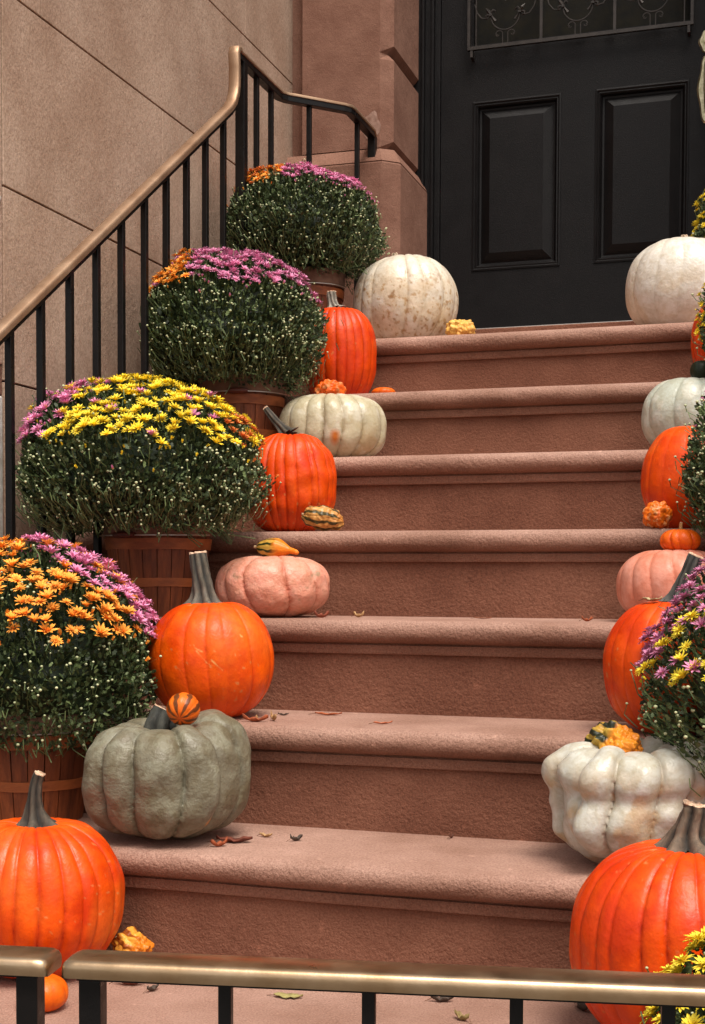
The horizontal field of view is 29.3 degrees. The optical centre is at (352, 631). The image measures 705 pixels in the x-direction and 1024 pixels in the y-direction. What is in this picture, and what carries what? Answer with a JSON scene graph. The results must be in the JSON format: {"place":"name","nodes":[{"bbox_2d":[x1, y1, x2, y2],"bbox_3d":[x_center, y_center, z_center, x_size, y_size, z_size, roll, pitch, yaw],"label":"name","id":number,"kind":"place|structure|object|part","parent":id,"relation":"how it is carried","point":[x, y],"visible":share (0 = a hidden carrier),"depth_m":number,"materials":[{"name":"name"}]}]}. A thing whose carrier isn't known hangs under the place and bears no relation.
{"place":"outdoors","nodes":[
{"label":"outdoors","id":0,"kind":"place"},
{"bbox_2d":[0,945,61,1023],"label":"iron gate","id":1,"kind":"structure","parent":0,"point":[30,968],"depth_m":1.30,"materials":[{"name":"gold metal"}]},
{"bbox_2d":[292,0,302,156],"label":"house facade","id":2,"kind":"structure","parent":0,"point":[297,74],"depth_m":4.29,"materials":[{"name":"brown stone"}]},
{"bbox_2d":[0,0,292,574],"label":"stone side wall","id":3,"kind":"structure","parent":2,"relation":"attached to","point":[108,107],"depth_m":3.13,"materials":[{"name":"brown stone"}]},
{"bbox_2d":[0,20,2,541],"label":"corner quoin","id":4,"kind":"object","parent":3,"relation":"attached to","point":[1,462],"visible":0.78,"depth_m":2.73,"materials":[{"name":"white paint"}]},
{"bbox_2d":[285,0,426,307],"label":"doorway pilaster","id":5,"kind":"object","parent":2,"relation":"attached to","point":[362,56],"visible":0.45,"depth_m":4.20,"materials":[{"name":"stone"}]},
{"bbox_2d":[413,0,704,328],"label":"front door","id":6,"kind":"structure","parent":2,"relation":"attached to","point":[560,172],"depth_m":4.36,"materials":[{"name":"black paint"}]},
{"bbox_2d":[472,93,561,271],"bbox_3d":[0.536,-1.461,4.399,0.292,0.552,0.020,1,2,18],"label":"door panel","id":7,"kind":"structure","parent":6,"relation":"in","point":[516,144],"depth_m":4.39,"materials":[{"name":"black paint"}]},
{"bbox_2d":[440,0,704,328],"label":"door leaf","id":8,"kind":"structure","parent":6,"relation":"in","point":[578,290],"depth_m":4.35,"materials":[{"name":"black paint"}]},
{"bbox_3d":[0.735,-2.387,4.321,0.713,0.960,0.008,1,2,18],"label":"window glass","id":9,"kind":"part","parent":6,"relation":"part of","materials":[{"name":"black glass"}]},
{"bbox_2d":[594,79,689,263],"bbox_3d":[0.917,-1.455,4.278,0.293,0.552,0.020,1,2,18],"label":"door panel","id":10,"kind":"structure","parent":6,"relation":"in","point":[642,130],"depth_m":4.27,"materials":[{"name":"black paint"}]},
{"bbox_2d":[62,949,704,1023],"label":"railing","id":11,"kind":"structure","parent":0,"point":[93,972],"depth_m":1.25,"materials":[{"name":"gold metal"}]},
{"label":"pavement","id":12,"kind":"structure","parent":0,"visible":0},
{"bbox_2d":[0,977,600,1023],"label":"landing","id":13,"kind":"object","parent":12,"relation":"on","point":[161,1004],"visible":0.4,"depth_m":1.92,"materials":[{"name":"brown stone"}]},
{"bbox_2d":[45,974,68,1011],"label":"pumpkin","id":14,"kind":"object","parent":13,"relation":"on","point":[56,992],"visible":0.39,"depth_m":1.89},
{"bbox_2d":[0,770,124,978],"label":"pumpkin","id":15,"kind":"object","parent":13,"relation":"on","point":[62,885],"visible":0.77,"depth_m":2.00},
{"bbox_2d":[111,926,154,951],"bbox_3d":[-0.348,0.497,2.127,0.069,0.062,0.062,1,2,18],"label":"gourd","id":16,"kind":"object","parent":13,"relation":"on","point":[131,938],"visible":0.6,"depth_m":2.11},
{"bbox_2d":[143,984,158,992],"bbox_3d":[-0.297,0.526,1.996,0.011,0.013,0.030,2,3,39],"label":"fallen leaf","id":17,"kind":"object","parent":13,"relation":"on","point":[152,987],"visible":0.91,"depth_m":2.00,"materials":[{"name":"grey plant"}]},
{"bbox_2d":[271,992,302,997],"bbox_3d":[-0.099,0.531,1.972,0.055,0.006,0.024,1,2,12],"label":"fallen leaf","id":18,"kind":"object","parent":13,"relation":"on","point":[287,995],"visible":1,"depth_m":1.98,"materials":[{"name":"yellow plant"}]},
{"bbox_2d":[27,322,704,968],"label":"stone stair","id":19,"kind":"object","parent":13,"relation":"on","point":[495,480],"visible":0.54,"depth_m":2.51,"materials":[{"name":"brown stone"}]},
{"bbox_2d":[0,532,161,819],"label":"potted chrysanthemum","id":20,"kind":"object","parent":19,"relation":"on","point":[68,658],"visible":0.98,"depth_m":2.32,"materials":[{"name":"green plant"}]},
{"bbox_2d":[15,372,281,616],"bbox_3d":[-0.395,-0.281,2.736,0.507,0.500,0.604,1,2,18],"label":"potted chrysanthemum","id":21,"kind":"object","parent":19,"relation":"on","point":[141,483],"visible":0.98,"depth_m":2.59,"materials":[{"name":"green plant"}]},
{"bbox_2d":[82,704,250,839],"bbox_3d":[-0.310,0.232,2.243,0.280,0.226,0.263,0,2,-17],"label":"pumpkin","id":22,"kind":"object","parent":19,"relation":"on","point":[157,773],"visible":0.96,"depth_m":2.15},
{"bbox_2d":[166,692,199,724],"bbox_3d":[-0.275,0.126,2.192,0.055,0.055,0.053,1,2,18],"label":"gourd","id":23,"kind":"object","parent":22,"relation":"on","point":[182,708],"visible":0.99,"depth_m":2.17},
{"bbox_2d":[0,46,376,601],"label":"stair railing","id":24,"kind":"object","parent":19,"relation":"on","point":[243,65],"visible":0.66,"depth_m":3.04,"materials":[{"name":"black metal"}]},
{"bbox_2d":[147,550,273,716],"bbox_3d":[-0.260,0.004,2.487,0.233,0.308,0.226,1,2,18],"label":"pumpkin","id":25,"kind":"object","parent":19,"relation":"on","point":[212,649],"visible":0.8,"depth_m":2.40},
{"bbox_2d":[206,836,227,846],"bbox_3d":[-0.219,0.339,2.179,0.035,0.016,0.012,-1,2,-22],"label":"fallen leaf","id":26,"kind":"object","parent":19,"relation":"on","point":[218,843],"visible":1,"depth_m":2.18,"materials":[{"name":"brown plant"}]},
{"bbox_2d":[207,835,252,841],"bbox_3d":[-0.201,0.340,2.216,0.075,0.013,0.026,0,2,0],"label":"fallen leaf","id":27,"kind":"object","parent":19,"relation":"on","point":[240,839],"visible":0.91,"depth_m":2.22,"materials":[{"name":"brown plant"}]},
{"bbox_2d":[136,246,343,442],"bbox_3d":[-0.268,-0.665,3.233,0.461,0.517,0.517,1,2,18],"label":"potted chrysanthemum","id":28,"kind":"object","parent":19,"relation":"on","point":[237,337],"visible":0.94,"depth_m":3.10,"materials":[{"name":"green plant"}]},
{"bbox_2d":[237,713,267,721],"bbox_3d":[-0.179,0.153,2.407,0.058,0.015,0.017,0,2,0],"label":"fallen leaf","id":29,"kind":"object","parent":19,"relation":"on","point":[256,719],"visible":0.98,"depth_m":2.40,"materials":[{"name":"brown plant"}]},
{"bbox_2d":[257,832,271,836],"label":"fallen leaf","id":30,"kind":"object","parent":19,"relation":"on","point":[265,835],"visible":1,"depth_m":2.26,"materials":[{"name":"beige plant"}]},
{"bbox_2d":[215,556,329,616],"bbox_3d":[-0.162,-0.092,2.735,0.232,0.124,0.211,0,2,3],"label":"pumpkin","id":31,"kind":"object","parent":19,"relation":"on","point":[277,586],"visible":0.9,"depth_m":2.65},
{"bbox_2d":[254,538,298,556],"bbox_3d":[-0.153,-0.168,2.725,0.103,0.043,0.043,1,2,18],"label":"gourd","id":32,"kind":"object","parent":31,"relation":"on","point":[278,547],"visible":0.94,"depth_m":2.71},
{"bbox_2d":[270,710,276,720],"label":"fallen leaf","id":33,"kind":"object","parent":19,"relation":"on","point":[273,717],"visible":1,"depth_m":2.42,"materials":[{"name":"beige plant"}]},
{"bbox_2d":[248,406,336,531],"bbox_3d":[-0.137,-0.360,2.993,0.211,0.285,0.203,1,2,18],"label":"pumpkin","id":34,"kind":"object","parent":19,"relation":"on","point":[303,466],"visible":0.75,"depth_m":2.92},
{"bbox_2d":[286,834,302,841],"bbox_3d":[-0.095,0.339,2.229,0.030,0.013,0.010,-1,3,-34],"label":"fallen leaf","id":35,"kind":"object","parent":19,"relation":"on","point":[300,836],"visible":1,"depth_m":2.23,"materials":[{"name":"grey plant"}]},
{"bbox_2d":[227,159,394,320],"bbox_3d":[-0.119,-1.030,3.700,0.452,0.498,0.527,1,2,18],"label":"potted chrysanthemum","id":36,"kind":"object","parent":19,"relation":"on","point":[302,220],"visible":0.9,"depth_m":3.56,"materials":[{"name":"green plant"}]},
{"bbox_2d":[310,610,328,617],"bbox_3d":[-0.065,-0.036,2.678,0.038,0.016,0.010,0,2,-11],"label":"fallen leaf","id":37,"kind":"object","parent":19,"relation":"on","point":[320,615],"visible":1,"depth_m":2.68,"materials":[{"name":"red plant"}]},
{"bbox_2d":[301,505,343,530],"bbox_3d":[-0.062,-0.241,2.868,0.092,0.057,0.055,1,2,18],"label":"gourd","id":38,"kind":"object","parent":19,"relation":"on","point":[323,518],"visible":1,"depth_m":2.85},
{"bbox_2d":[312,712,341,714],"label":"fallen leaf","id":39,"kind":"object","parent":19,"relation":"on","point":[322,713],"visible":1,"depth_m":2.53,"materials":[{"name":"brown plant"}]},
{"bbox_2d":[279,393,386,456],"bbox_3d":[-0.048,-0.484,3.220,0.262,0.158,0.234,0,2,6],"label":"pumpkin","id":40,"kind":"object","parent":19,"relation":"on","point":[343,425],"visible":0.64,"depth_m":3.12,"materials":[{"name":"white food"}]},
{"bbox_2d":[314,379,346,393],"bbox_3d":[-0.051,-0.578,3.219,0.078,0.051,0.072,1,2,18],"label":"gourd","id":41,"kind":"object","parent":40,"relation":"on","point":[326,386],"visible":0.63,"depth_m":3.19,"materials":[{"name":"orange food"}]},
{"bbox_2d":[304,290,376,393],"bbox_3d":[-0.034,-0.738,3.489,0.194,0.289,0.184,1,2,18],"label":"pumpkin","id":42,"kind":"object","parent":19,"relation":"on","point":[350,364],"visible":0.62,"depth_m":3.42,"materials":[{"name":"orange food"}]},
{"bbox_2d":[351,611,363,616],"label":"fallen leaf","id":43,"kind":"object","parent":19,"relation":"on","point":[358,615],"visible":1,"depth_m":2.71,"materials":[{"name":"yellow plant"}]},
{"bbox_2d":[369,721,391,723],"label":"fallen leaf","id":44,"kind":"object","parent":19,"relation":"on","point":[381,722],"visible":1,"depth_m":2.38,"materials":[{"name":"brown plant"}]},
{"bbox_2d":[372,387,394,392],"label":"pumpkin","id":45,"kind":"object","parent":19,"relation":"on","point":[382,390],"visible":0.51,"depth_m":3.36,"materials":[{"name":"orange food"}]},
{"bbox_2d":[353,252,458,338],"bbox_3d":[0.146,-0.911,3.708,0.288,0.264,0.275,1,2,18],"label":"pumpkin","id":46,"kind":"object","parent":19,"relation":"on","point":[396,295],"visible":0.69,"depth_m":3.60,"materials":[{"name":"white food"}]},
{"bbox_2d":[445,319,475,334],"bbox_3d":[0.287,-0.804,3.597,0.087,0.059,0.078,1,2,18],"label":"gourd","id":47,"kind":"object","parent":19,"relation":"on","point":[457,327],"visible":0.59,"depth_m":3.57,"materials":[{"name":"yellow food"}]},
{"bbox_2d":[475,320,635,333],"bbox_3d":[0.695,-0.882,4.270,0.995,0.164,0.219,1,2,18],"label":"door threshold","id":48,"kind":"object","parent":19,"relation":"on","point":[552,327],"depth_m":4.18,"materials":[{"name":"stone"}]},
{"bbox_2d":[579,616,592,620],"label":"fallen leaf","id":49,"kind":"object","parent":19,"relation":"on","point":[587,619],"visible":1,"depth_m":2.50,"materials":[{"name":"red plant"}]},
{"bbox_2d":[541,736,704,862],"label":"pumpkin","id":50,"kind":"object","parent":19,"relation":"on","point":[606,801],"visible":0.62,"depth_m":1.95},
{"bbox_2d":[585,720,643,752],"bbox_3d":[0.400,0.173,2.062,0.092,0.078,0.078,1,2,18],"label":"gourd","id":51,"kind":"object","parent":50,"relation":"on","point":[625,738],"visible":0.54,"depth_m":2.04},
{"bbox_2d":[603,552,704,734],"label":"pumpkin","id":52,"kind":"object","parent":19,"relation":"on","point":[622,649],"visible":0.38,"depth_m":2.21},
{"bbox_2d":[639,596,661,600],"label":"fallen leaf","id":53,"kind":"object","parent":52,"relation":"on","point":[652,599],"visible":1,"depth_m":2.22,"materials":[{"name":"beige plant"}]},
{"bbox_2d":[642,501,672,528],"bbox_3d":[0.599,-0.229,2.644,0.058,0.056,0.057,1,2,18],"label":"gourd","id":54,"kind":"object","parent":19,"relation":"on","point":[656,514],"visible":1,"depth_m":2.63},
{"bbox_2d":[616,550,704,610],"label":"pumpkin","id":55,"kind":"object","parent":19,"relation":"on","point":[650,574],"visible":0.55,"depth_m":2.43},
{"bbox_2d":[660,522,700,549],"bbox_3d":[0.603,-0.174,2.478,0.074,0.056,0.071,1,2,18],"label":"pumpkin","id":56,"kind":"object","parent":55,"relation":"on","point":[680,538],"visible":0.83,"depth_m":2.45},
{"bbox_2d":[624,556,704,796],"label":"potted chrysanthemum","id":57,"kind":"object","parent":19,"relation":"on","point":[693,609],"visible":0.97,"depth_m":2.00,"materials":[{"name":"green plant"}]},
{"bbox_2d":[625,234,704,324],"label":"pumpkin","id":58,"kind":"object","parent":19,"relation":"on","point":[665,279],"visible":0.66,"depth_m":3.38,"materials":[{"name":"white food"}]},
{"bbox_2d":[641,426,704,528],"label":"pumpkin","id":59,"kind":"object","parent":19,"relation":"on","point":[659,470],"visible":0.44,"depth_m":2.67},
{"bbox_2d":[641,377,704,443],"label":"pumpkin","id":60,"kind":"object","parent":19,"relation":"on","point":[664,408],"visible":0.58,"depth_m":2.90,"materials":[{"name":"white food"}]},
{"bbox_2d":[690,360,704,377],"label":"gourd","id":61,"kind":"object","parent":60,"relation":"on","point":[697,369],"visible":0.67,"depth_m":2.94,"materials":[{"name":"green food"}]},
{"bbox_2d":[668,395,704,537],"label":"potted chrysanthemum","id":62,"kind":"object","parent":19,"relation":"on","point":[693,477],"visible":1,"depth_m":2.46,"materials":[{"name":"green plant"}]},
{"bbox_2d":[689,190,704,237],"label":"potted chrysanthemum","id":63,"kind":"object","parent":19,"relation":"on","point":[698,231],"visible":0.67,"depth_m":3.65,"materials":[{"name":"yellow plant"}]},
{"bbox_2d":[691,283,704,361],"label":"potted chrysanthemum","id":64,"kind":"object","parent":19,"relation":"on","point":[701,316],"visible":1,"depth_m":2.94,"materials":[{"name":"yellow plant"}]},
{"bbox_2d":[691,306,704,362],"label":"pumpkin","id":65,"kind":"object","parent":19,"relation":"on","point":[696,357],"visible":0.41,"depth_m":3.15,"materials":[{"name":"orange food"}]},
{"bbox_2d":[425,996,453,1001],"bbox_3d":[0.126,0.528,1.952,0.043,0.015,0.012,0,2,1],"label":"fallen leaf","id":66,"kind":"object","parent":13,"relation":"on","point":[442,999],"visible":0.73,"depth_m":1.95,"materials":[{"name":"grey plant"}]},
{"bbox_2d":[454,1009,471,1023],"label":"fallen leaf","id":67,"kind":"object","parent":13,"relation":"on","point":[460,1015],"visible":1,"depth_m":1.87,"materials":[{"name":"yellow plant"}]},
{"bbox_2d":[574,1003,587,1010],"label":"fallen leaf","id":68,"kind":"object","parent":13,"relation":"on","point":[582,1006],"visible":0.45,"depth_m":1.91,"materials":[{"name":"plant"}]},
{"bbox_2d":[569,799,704,1023],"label":"pumpkin","id":69,"kind":"object","parent":13,"relation":"on","point":[639,907],"visible":0.82,"depth_m":1.69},
{"bbox_2d":[640,926,704,1023],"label":"potted chrysanthemum","id":70,"kind":"object","parent":12,"relation":"on","point":[684,1015],"visible":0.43,"depth_m":1.46,"materials":[{"name":"yellow plant"}]}
]}

